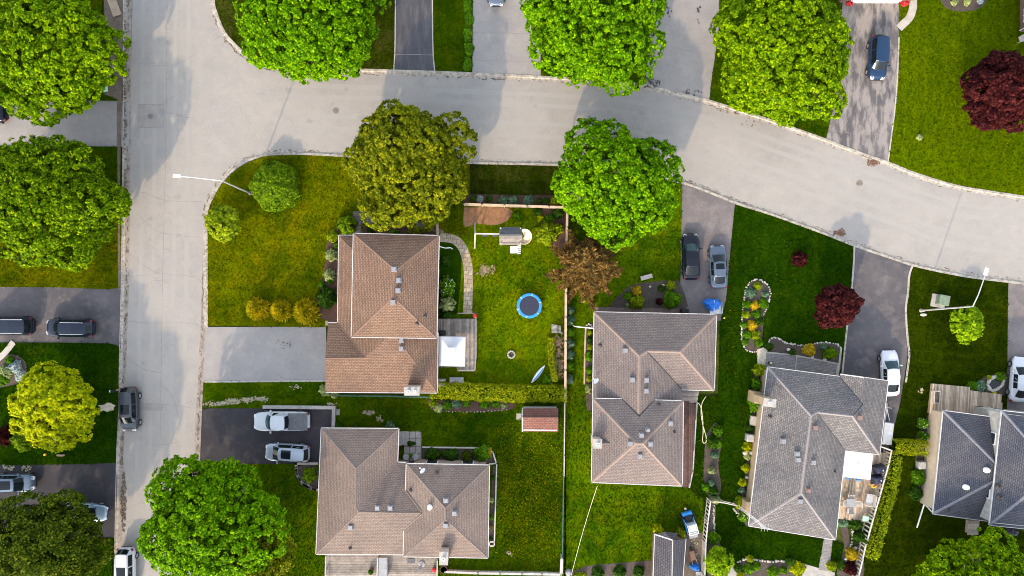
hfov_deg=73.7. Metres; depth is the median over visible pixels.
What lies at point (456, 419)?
grass
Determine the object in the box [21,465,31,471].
gravel bits
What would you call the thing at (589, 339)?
round shrub
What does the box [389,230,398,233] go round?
round shrub
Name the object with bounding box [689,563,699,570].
tarp heap
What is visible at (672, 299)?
round shrub
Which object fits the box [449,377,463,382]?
storage box
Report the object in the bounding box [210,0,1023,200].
kerb
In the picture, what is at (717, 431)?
round shrub
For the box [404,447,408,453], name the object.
paving slab
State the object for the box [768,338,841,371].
garden bed
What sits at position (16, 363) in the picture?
round shrub
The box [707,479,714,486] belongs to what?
round shrub
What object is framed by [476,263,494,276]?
gravel bits
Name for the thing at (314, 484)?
garden bed
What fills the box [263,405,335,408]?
wall
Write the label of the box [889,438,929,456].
hedge
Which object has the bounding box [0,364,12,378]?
round shrub
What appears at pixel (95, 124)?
driveway
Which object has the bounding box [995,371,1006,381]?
round shrub
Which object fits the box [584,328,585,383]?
bed edging
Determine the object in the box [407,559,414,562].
step mat
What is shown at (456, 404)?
round shrub
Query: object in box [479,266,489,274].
bare patch
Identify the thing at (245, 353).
driveway
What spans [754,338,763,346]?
round shrub
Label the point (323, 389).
round shrub
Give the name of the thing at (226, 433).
driveway
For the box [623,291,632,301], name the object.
round shrub
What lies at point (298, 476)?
planter wall
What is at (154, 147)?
road crack
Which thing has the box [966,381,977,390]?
round shrub
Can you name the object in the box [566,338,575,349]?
round shrub
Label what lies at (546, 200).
round shrub
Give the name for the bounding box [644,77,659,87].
asphalt crumbs
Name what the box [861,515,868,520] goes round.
stool
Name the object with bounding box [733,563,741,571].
round shrub
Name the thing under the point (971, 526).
outdoor steps
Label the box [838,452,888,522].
deck
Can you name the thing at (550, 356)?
hedge
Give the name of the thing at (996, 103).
burgundy tree
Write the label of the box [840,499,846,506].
garden chair
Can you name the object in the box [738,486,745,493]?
round shrub
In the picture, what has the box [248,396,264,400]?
gravel bits
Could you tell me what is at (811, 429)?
house
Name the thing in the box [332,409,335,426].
wall
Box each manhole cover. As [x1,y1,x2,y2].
[147,113,153,118]
[332,107,338,113]
[856,179,862,185]
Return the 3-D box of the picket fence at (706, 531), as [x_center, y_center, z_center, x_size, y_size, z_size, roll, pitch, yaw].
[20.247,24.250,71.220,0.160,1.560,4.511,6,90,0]
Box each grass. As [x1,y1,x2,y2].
[392,384,560,437]
[477,255,546,350]
[492,418,563,571]
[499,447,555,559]
[508,465,545,543]
[581,494,687,528]
[690,382,717,495]
[724,225,738,382]
[724,522,842,566]
[774,234,803,323]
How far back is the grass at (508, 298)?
71.85 m
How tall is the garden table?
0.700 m
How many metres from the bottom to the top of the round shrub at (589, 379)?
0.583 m
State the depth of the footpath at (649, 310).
71.86 m
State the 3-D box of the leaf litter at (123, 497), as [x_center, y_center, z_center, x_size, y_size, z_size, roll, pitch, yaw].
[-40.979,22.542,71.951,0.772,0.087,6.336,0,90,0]
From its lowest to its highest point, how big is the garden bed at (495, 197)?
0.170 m
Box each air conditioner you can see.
[438,378,445,386]
[745,433,754,441]
[915,460,925,468]
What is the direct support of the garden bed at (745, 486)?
on the ground at (839, 534)
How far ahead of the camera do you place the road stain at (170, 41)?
72.00 m
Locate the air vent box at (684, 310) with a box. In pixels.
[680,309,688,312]
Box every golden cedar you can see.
[246,296,269,321]
[270,298,293,321]
[292,298,320,326]
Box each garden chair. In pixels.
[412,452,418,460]
[552,324,560,332]
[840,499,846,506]
[846,492,854,498]
[846,507,854,514]
[855,500,862,507]
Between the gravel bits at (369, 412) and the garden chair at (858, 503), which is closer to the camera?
the garden chair at (858, 503)
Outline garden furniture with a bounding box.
[1018,34,1023,42]
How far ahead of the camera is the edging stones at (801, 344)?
71.82 m
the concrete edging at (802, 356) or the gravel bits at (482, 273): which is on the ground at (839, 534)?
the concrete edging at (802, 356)
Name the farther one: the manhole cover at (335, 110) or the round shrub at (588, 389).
the manhole cover at (335, 110)
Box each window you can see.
[426,460,437,462]
[462,461,473,463]
[991,432,995,444]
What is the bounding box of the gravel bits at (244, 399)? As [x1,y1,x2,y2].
[237,397,254,403]
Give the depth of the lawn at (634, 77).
71.90 m
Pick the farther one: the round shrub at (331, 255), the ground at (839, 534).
the ground at (839, 534)
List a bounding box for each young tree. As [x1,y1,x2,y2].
[203,204,240,242]
[703,545,734,575]
[949,305,984,344]
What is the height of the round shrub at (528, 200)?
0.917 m
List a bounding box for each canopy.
[439,336,465,365]
[843,451,872,479]
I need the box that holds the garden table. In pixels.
[844,497,854,506]
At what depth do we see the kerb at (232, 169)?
71.92 m
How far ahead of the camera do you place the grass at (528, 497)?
71.85 m
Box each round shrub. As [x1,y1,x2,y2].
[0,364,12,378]
[0,374,9,385]
[0,425,13,446]
[4,356,14,364]
[6,359,22,373]
[9,430,33,452]
[14,370,25,382]
[248,160,301,212]
[301,467,318,483]
[316,285,336,309]
[317,280,325,287]
[318,384,329,396]
[323,268,336,281]
[325,229,339,242]
[325,248,337,261]
[330,393,339,398]
[335,421,344,427]
[336,214,357,234]
[351,422,358,427]
[366,226,374,232]
[385,421,394,427]
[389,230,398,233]
[407,441,415,446]
[424,447,441,459]
[428,398,437,407]
[433,403,442,413]
[439,274,455,298]
[439,296,456,311]
[440,255,451,266]
[440,311,454,318]
[442,448,458,460]
[443,400,451,410]
[451,400,460,408]
[461,449,472,460]
[462,400,470,407]
[463,0,472,12]
[463,11,473,27]
[463,26,473,41]
[463,56,472,70]
[464,42,474,56]
[470,195,476,201]
[473,443,490,461]
[476,195,483,202]
[479,397,490,408]
[485,195,492,202]
[491,401,499,408]
[498,195,507,204]
[500,402,507,408]
[508,196,519,204]
[513,211,522,220]
[523,195,534,204]
[533,219,558,246]
[534,208,542,215]
[537,215,543,221]
[540,374,555,384]
[543,197,549,203]
[544,213,554,222]
[550,197,557,204]
[552,208,563,218]
[555,223,563,233]
[563,315,574,326]
[563,349,574,360]
[563,360,574,372]
[563,374,573,383]
[564,304,574,315]
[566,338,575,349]
[567,326,574,337]
[573,572,585,575]
[585,350,592,361]
[585,384,591,393]
[586,366,592,375]
[586,375,591,382]
[587,329,592,335]
[587,336,592,342]
[587,343,592,349]
[591,566,604,575]
[612,563,626,575]
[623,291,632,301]
[628,294,643,309]
[631,285,641,295]
[632,565,644,575]
[653,523,663,533]
[656,298,662,305]
[657,285,664,291]
[662,290,682,309]
[665,280,675,290]
[675,526,685,537]
[701,482,710,490]
[706,434,717,448]
[707,466,715,473]
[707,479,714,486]
[707,485,718,495]
[707,531,720,544]
[709,451,718,458]
[710,495,721,503]
[711,424,722,438]
[716,438,721,448]
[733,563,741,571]
[734,495,742,508]
[736,510,748,522]
[738,478,746,486]
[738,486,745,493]
[739,321,747,328]
[741,310,750,319]
[741,339,748,345]
[741,442,751,452]
[741,463,749,472]
[742,300,750,308]
[742,330,751,338]
[742,563,754,574]
[743,453,750,460]
[744,287,756,298]
[745,424,754,432]
[745,554,753,562]
[747,319,757,331]
[747,400,758,413]
[750,300,759,310]
[751,309,761,318]
[751,330,760,339]
[751,363,765,376]
[751,376,761,390]
[752,281,761,290]
[753,561,760,570]
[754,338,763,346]
[755,318,763,325]
[758,298,768,309]
[761,290,768,297]
[764,342,773,351]
[766,566,779,575]
[779,566,786,573]
[784,555,794,566]
[788,560,805,575]
[789,348,796,355]
[791,250,807,266]
[801,343,815,355]
[819,343,826,349]
[822,346,838,359]
[825,561,836,570]
[835,558,845,570]
[838,518,848,527]
[843,561,857,575]
[844,546,859,560]
[848,519,863,529]
[852,529,869,542]
[908,485,922,501]
[910,469,925,485]
[916,134,922,140]
[916,417,929,428]
[917,431,929,440]
[950,0,958,5]
[963,0,970,6]
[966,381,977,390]
[973,380,987,392]
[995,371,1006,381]
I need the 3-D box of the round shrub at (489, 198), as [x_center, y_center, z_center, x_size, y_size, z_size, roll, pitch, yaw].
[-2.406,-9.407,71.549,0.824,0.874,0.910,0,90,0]
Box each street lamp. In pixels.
[173,174,251,194]
[919,267,988,311]
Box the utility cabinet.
[930,293,950,307]
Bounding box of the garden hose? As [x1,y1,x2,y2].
[697,396,706,443]
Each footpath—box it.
[0,340,14,360]
[352,215,361,232]
[353,211,443,234]
[440,233,472,312]
[595,307,679,312]
[728,566,737,575]
[757,347,767,364]
[765,353,836,374]
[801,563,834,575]
[818,538,832,570]
[896,0,916,30]
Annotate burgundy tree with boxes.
[813,282,864,328]
[959,49,1023,133]
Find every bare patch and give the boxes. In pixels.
[98,403,114,411]
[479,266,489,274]
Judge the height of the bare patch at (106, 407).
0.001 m
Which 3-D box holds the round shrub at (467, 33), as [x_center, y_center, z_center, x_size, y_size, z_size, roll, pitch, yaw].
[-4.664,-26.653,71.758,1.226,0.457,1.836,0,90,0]
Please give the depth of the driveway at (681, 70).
71.92 m
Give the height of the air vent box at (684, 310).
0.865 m
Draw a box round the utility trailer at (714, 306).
[702,298,722,313]
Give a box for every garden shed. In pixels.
[522,406,557,431]
[651,531,685,575]
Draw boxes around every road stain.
[154,268,160,274]
[166,38,174,44]
[174,193,180,200]
[285,87,291,93]
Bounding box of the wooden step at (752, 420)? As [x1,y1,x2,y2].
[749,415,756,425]
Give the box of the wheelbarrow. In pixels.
[689,547,697,563]
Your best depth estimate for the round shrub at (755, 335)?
71.56 m
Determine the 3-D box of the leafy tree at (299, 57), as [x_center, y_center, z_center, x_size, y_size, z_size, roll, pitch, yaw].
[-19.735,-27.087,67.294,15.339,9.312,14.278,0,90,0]
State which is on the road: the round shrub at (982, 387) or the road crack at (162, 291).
the road crack at (162, 291)
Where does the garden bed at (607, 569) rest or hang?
on the ground at (839, 534)
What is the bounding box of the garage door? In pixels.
[851,0,900,2]
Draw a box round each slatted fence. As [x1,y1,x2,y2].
[852,542,866,575]
[862,449,891,540]
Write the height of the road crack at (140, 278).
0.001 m
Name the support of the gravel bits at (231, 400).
on the lawn at (292, 480)
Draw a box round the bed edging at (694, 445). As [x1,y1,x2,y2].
[688,403,697,487]
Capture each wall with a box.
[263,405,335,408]
[295,462,318,490]
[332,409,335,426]
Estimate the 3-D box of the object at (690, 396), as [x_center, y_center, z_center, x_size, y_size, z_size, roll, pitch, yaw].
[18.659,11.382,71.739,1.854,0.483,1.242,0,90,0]
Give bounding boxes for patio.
[404,432,421,462]
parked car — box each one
[0,105,8,123]
[67,502,108,520]
[487,0,504,6]
[680,233,701,279]
[707,245,728,288]
[877,350,902,396]
[1005,356,1023,402]
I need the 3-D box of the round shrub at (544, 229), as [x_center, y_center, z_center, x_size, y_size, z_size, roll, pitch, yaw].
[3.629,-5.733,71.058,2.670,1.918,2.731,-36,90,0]
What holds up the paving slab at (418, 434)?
on the ground at (839, 534)
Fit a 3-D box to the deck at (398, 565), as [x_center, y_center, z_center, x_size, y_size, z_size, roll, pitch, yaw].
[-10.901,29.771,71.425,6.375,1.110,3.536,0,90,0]
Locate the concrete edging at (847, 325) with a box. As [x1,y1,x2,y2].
[841,246,854,373]
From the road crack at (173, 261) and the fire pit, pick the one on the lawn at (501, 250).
the fire pit
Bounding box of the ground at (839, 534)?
[103,0,1023,575]
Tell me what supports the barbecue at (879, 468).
on the deck at (860, 489)
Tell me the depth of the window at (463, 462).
70.48 m
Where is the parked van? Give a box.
[0,316,35,335]
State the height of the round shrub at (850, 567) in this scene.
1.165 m
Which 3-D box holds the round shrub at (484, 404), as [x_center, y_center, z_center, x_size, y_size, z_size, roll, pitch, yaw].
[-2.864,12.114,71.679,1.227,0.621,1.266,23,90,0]
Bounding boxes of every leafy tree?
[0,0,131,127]
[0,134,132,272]
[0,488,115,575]
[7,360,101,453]
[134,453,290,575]
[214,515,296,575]
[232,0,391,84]
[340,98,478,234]
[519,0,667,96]
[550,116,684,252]
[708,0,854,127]
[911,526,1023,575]
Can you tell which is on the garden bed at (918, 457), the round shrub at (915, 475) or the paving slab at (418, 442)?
the round shrub at (915, 475)
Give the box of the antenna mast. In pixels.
[739,506,769,530]
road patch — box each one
[139,105,163,126]
[140,403,162,410]
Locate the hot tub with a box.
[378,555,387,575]
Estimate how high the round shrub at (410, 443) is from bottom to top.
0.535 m
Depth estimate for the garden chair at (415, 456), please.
71.42 m
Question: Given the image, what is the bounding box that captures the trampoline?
[516,293,541,317]
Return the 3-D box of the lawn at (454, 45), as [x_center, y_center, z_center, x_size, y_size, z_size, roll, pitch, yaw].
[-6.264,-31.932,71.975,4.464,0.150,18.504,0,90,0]
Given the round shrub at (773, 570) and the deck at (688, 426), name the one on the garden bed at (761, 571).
the round shrub at (773, 570)
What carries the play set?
on the lawn at (501, 250)
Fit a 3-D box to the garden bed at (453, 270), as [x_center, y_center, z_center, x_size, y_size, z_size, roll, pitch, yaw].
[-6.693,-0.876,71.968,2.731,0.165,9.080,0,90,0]
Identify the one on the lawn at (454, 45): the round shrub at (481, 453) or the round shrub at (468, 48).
the round shrub at (468, 48)
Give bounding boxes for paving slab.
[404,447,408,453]
[410,432,414,437]
[410,447,414,453]
[416,432,420,437]
[416,439,420,445]
[416,447,420,453]
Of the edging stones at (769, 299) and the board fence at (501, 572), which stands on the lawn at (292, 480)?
the board fence at (501, 572)
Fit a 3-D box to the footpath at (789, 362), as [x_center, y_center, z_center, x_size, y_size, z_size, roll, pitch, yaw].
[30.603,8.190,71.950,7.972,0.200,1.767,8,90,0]
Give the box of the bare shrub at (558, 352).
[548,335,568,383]
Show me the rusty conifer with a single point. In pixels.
(588, 269)
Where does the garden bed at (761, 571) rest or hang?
on the ground at (839, 534)
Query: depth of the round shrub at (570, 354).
71.34 m
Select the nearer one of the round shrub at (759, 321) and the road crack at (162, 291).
the round shrub at (759, 321)
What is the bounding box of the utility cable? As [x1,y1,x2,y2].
[570,488,596,574]
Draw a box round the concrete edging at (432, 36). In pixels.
[432,0,434,70]
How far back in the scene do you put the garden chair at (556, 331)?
71.54 m
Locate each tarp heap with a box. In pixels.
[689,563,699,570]
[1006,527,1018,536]
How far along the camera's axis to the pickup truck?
70.75 m
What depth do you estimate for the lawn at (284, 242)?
71.90 m
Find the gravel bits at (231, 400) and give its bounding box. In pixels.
[225,398,239,404]
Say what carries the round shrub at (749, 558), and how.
on the garden bed at (761, 571)
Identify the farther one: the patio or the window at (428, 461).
the patio
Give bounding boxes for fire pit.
[507,350,515,358]
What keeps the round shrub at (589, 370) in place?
on the garden bed at (588, 395)
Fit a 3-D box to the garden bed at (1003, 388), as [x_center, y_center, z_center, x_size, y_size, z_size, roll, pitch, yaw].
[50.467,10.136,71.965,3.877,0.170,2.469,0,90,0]
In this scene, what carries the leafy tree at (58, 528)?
on the lawn at (107, 569)
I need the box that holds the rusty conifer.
[544,229,624,310]
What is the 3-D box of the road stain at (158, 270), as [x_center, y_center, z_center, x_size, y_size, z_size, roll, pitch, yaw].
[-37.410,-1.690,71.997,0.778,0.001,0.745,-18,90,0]
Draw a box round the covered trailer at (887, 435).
[882,403,893,444]
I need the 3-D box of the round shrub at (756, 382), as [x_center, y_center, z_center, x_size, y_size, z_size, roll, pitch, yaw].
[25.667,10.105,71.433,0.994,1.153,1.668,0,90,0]
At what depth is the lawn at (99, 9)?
71.90 m
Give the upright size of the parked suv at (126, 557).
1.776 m
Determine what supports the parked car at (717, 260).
on the driveway at (707, 218)
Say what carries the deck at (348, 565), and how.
on the lawn at (292, 480)
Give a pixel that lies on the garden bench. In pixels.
(648, 276)
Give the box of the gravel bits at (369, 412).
[362,410,374,414]
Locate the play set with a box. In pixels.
[474,222,531,253]
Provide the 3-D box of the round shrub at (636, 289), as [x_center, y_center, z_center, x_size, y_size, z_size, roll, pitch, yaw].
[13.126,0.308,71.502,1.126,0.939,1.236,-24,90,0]
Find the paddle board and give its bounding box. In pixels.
[531,365,544,382]
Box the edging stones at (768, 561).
[737,558,784,562]
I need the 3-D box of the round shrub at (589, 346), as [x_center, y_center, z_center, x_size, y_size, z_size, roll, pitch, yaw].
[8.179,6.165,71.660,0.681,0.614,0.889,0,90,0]
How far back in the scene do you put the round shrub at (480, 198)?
71.45 m
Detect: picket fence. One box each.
[702,497,710,544]
[712,500,736,505]
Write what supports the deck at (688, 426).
on the lawn at (636, 270)
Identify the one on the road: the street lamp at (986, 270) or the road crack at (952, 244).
the road crack at (952, 244)
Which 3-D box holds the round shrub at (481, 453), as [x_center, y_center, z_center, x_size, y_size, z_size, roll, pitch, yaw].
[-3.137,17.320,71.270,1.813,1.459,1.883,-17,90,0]
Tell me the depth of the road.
72.00 m
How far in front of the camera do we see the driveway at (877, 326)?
71.92 m
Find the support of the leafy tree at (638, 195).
on the lawn at (636, 270)
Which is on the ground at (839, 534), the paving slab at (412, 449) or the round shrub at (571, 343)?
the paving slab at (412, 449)
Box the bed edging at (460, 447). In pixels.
[422,446,496,464]
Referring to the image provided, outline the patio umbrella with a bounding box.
[418,561,424,571]
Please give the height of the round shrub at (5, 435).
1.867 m
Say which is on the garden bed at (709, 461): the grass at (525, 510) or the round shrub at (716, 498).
the round shrub at (716, 498)
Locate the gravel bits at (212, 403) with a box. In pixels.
[203,401,221,406]
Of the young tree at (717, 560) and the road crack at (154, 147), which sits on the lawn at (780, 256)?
the young tree at (717, 560)
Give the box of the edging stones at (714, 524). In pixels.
[712,505,715,535]
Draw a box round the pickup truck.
[254,410,310,433]
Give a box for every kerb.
[114,0,125,554]
[203,150,1023,327]
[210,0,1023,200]
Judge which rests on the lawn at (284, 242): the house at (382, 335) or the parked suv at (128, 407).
the house at (382, 335)
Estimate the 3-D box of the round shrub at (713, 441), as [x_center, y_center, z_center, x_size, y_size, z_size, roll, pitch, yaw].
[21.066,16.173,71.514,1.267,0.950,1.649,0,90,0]
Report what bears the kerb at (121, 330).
on the ground at (839, 534)
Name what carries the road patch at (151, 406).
on the road
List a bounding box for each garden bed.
[0,354,26,386]
[298,465,317,487]
[316,224,339,321]
[362,223,439,235]
[422,448,494,462]
[427,399,514,411]
[438,242,460,318]
[463,207,511,226]
[464,194,566,205]
[489,466,495,544]
[540,205,567,250]
[570,560,651,575]
[585,322,592,410]
[608,280,687,308]
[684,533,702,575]
[703,422,721,497]
[707,502,720,575]
[736,374,759,525]
[738,559,800,575]
[742,280,769,352]
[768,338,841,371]
[837,519,863,575]
[915,415,928,489]
[940,0,986,11]
[980,373,1008,395]
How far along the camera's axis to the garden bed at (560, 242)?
71.88 m
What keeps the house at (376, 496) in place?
on the lawn at (292, 480)
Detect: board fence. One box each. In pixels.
[445,569,559,575]
[560,554,562,575]
[701,541,706,575]
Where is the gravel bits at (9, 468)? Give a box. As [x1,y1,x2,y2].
[2,465,14,470]
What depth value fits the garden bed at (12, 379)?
71.88 m
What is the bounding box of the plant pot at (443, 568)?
[440,565,446,573]
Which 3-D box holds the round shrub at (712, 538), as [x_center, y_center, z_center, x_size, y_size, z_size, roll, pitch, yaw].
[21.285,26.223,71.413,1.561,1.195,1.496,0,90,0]
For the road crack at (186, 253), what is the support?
on the road
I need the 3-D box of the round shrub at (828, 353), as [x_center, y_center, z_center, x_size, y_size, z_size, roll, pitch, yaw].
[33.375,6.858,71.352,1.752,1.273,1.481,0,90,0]
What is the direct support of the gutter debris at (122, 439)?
on the road gutter at (128, 99)
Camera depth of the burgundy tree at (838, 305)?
68.00 m
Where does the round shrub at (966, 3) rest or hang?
on the garden bed at (972, 6)
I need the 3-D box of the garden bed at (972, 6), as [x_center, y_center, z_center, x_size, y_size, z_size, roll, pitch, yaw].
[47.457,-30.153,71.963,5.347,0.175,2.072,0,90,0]
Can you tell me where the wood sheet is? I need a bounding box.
[107,0,120,16]
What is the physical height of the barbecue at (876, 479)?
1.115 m
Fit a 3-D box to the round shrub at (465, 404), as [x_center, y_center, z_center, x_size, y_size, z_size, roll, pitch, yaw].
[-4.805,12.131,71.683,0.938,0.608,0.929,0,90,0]
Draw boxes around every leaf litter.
[120,472,126,531]
[122,20,127,187]
[833,228,845,236]
[867,159,879,166]
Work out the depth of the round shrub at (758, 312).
71.57 m
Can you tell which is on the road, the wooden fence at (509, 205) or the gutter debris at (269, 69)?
the gutter debris at (269, 69)
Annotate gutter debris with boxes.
[119,0,130,464]
[195,274,203,475]
[202,149,758,216]
[213,15,589,85]
[368,73,1022,199]
[687,181,1019,278]
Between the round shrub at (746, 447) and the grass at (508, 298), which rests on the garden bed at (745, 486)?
the round shrub at (746, 447)
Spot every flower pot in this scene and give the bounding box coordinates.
[846,1,852,6]
[900,0,909,6]
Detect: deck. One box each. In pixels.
[325,555,377,575]
[377,555,437,575]
[438,313,476,370]
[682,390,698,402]
[682,401,695,486]
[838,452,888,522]
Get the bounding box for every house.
[315,427,489,564]
[325,233,452,395]
[573,311,716,486]
[741,367,888,539]
[839,0,910,2]
[916,406,1023,528]
[1019,0,1023,31]
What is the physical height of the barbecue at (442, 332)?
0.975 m
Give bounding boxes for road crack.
[132,191,200,201]
[133,0,144,575]
[145,0,157,575]
[160,145,165,436]
[165,0,177,574]
[165,7,167,112]
[180,0,190,522]
[286,125,1023,257]
[287,84,1023,215]
[287,94,1023,226]
[287,114,1023,245]
[481,32,524,33]
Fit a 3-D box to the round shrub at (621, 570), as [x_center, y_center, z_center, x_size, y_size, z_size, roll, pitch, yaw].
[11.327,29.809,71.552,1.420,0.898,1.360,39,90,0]
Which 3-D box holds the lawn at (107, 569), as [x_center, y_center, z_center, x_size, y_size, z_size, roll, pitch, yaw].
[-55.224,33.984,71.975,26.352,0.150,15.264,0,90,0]
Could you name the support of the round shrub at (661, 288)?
on the garden bed at (651, 295)
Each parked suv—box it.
[0,472,36,494]
[47,317,95,338]
[114,546,138,575]
[116,387,141,430]
[265,441,310,463]
[865,34,890,80]
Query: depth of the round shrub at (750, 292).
71.57 m
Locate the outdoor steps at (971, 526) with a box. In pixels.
[965,519,979,534]
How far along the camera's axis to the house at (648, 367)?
67.86 m
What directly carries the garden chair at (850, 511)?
on the deck at (860, 489)
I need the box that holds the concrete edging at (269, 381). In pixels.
[205,380,324,382]
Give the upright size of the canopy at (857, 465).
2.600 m
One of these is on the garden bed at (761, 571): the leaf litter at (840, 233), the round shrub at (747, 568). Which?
the round shrub at (747, 568)
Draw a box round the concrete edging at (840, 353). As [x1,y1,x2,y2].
[838,348,841,375]
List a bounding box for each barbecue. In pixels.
[438,330,445,335]
[870,474,883,483]
[872,463,885,473]
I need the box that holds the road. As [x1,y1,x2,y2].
[122,0,1023,575]
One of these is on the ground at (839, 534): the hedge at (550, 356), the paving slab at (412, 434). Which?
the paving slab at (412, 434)
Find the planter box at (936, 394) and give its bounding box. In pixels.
[932,390,940,403]
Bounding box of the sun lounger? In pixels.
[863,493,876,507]
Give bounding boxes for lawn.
[0,0,116,100]
[0,146,121,206]
[0,207,121,288]
[0,343,118,464]
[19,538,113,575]
[199,382,565,575]
[208,155,469,326]
[215,0,394,68]
[433,0,472,71]
[438,206,564,385]
[470,164,562,195]
[541,0,650,81]
[564,169,702,575]
[690,204,853,575]
[710,0,838,137]
[747,527,843,575]
[863,267,1023,575]
[889,0,1023,194]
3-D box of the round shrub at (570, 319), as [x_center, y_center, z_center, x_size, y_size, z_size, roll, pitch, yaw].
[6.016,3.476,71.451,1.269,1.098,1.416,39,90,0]
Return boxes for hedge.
[429,381,566,402]
[547,337,558,381]
[863,454,902,560]
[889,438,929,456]
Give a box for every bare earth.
[103,0,122,100]
[117,76,122,286]
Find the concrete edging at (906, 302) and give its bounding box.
[905,265,912,381]
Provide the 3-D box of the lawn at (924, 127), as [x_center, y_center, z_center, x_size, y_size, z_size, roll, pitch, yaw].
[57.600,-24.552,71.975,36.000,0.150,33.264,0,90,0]
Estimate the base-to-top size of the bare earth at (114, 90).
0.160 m
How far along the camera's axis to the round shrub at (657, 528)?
71.10 m
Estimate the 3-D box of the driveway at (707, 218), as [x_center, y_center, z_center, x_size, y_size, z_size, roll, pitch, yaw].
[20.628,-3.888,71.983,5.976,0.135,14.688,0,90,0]
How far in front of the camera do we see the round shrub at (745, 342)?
71.56 m
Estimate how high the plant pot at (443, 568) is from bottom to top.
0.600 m
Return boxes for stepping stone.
[516,413,520,419]
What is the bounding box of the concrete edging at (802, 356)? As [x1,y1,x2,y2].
[766,352,838,363]
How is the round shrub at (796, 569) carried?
on the garden bed at (761, 571)
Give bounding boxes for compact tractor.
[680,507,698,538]
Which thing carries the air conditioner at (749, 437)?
on the lawn at (780, 256)
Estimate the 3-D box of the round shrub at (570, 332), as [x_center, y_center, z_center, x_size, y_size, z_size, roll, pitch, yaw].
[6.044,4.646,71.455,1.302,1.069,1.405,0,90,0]
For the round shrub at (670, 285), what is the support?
on the garden bed at (651, 295)
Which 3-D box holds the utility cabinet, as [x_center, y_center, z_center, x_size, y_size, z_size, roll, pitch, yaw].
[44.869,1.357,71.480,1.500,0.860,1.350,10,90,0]
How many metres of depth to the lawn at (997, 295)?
71.90 m
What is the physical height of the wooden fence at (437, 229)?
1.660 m
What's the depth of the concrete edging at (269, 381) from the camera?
71.88 m
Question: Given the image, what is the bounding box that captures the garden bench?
[640,274,652,280]
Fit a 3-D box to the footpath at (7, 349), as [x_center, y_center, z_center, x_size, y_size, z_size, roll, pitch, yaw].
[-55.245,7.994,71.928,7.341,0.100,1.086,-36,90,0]
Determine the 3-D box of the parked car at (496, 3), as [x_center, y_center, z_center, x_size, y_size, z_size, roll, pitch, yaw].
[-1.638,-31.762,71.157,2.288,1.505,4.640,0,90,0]
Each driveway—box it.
[0,101,129,146]
[0,287,120,348]
[0,463,116,537]
[200,408,331,463]
[203,327,325,381]
[394,0,433,70]
[472,0,540,75]
[644,0,718,101]
[680,184,734,320]
[826,2,898,160]
[843,247,910,451]
[1007,283,1023,410]
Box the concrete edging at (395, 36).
[393,0,395,69]
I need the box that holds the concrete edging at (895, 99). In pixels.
[887,37,899,160]
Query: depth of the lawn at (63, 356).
71.90 m
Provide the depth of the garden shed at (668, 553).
69.38 m
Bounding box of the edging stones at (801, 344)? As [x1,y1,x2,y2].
[768,337,841,347]
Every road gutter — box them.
[118,0,131,547]
[194,267,204,475]
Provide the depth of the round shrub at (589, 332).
71.61 m
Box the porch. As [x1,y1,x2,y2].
[927,384,1001,413]
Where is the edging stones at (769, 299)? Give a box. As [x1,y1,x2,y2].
[740,278,771,352]
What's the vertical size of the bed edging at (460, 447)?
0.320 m
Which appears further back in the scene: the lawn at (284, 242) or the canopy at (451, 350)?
the lawn at (284, 242)
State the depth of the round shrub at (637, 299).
71.26 m
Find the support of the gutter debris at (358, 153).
on the road
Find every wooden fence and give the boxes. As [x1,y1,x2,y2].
[436,223,438,234]
[464,203,565,208]
[564,213,567,398]
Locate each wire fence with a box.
[331,394,430,398]
[562,476,563,558]
[563,402,564,475]
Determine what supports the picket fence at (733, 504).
on the lawn at (780, 256)
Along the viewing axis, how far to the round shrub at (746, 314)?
71.58 m
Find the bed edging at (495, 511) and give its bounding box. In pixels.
[489,464,496,546]

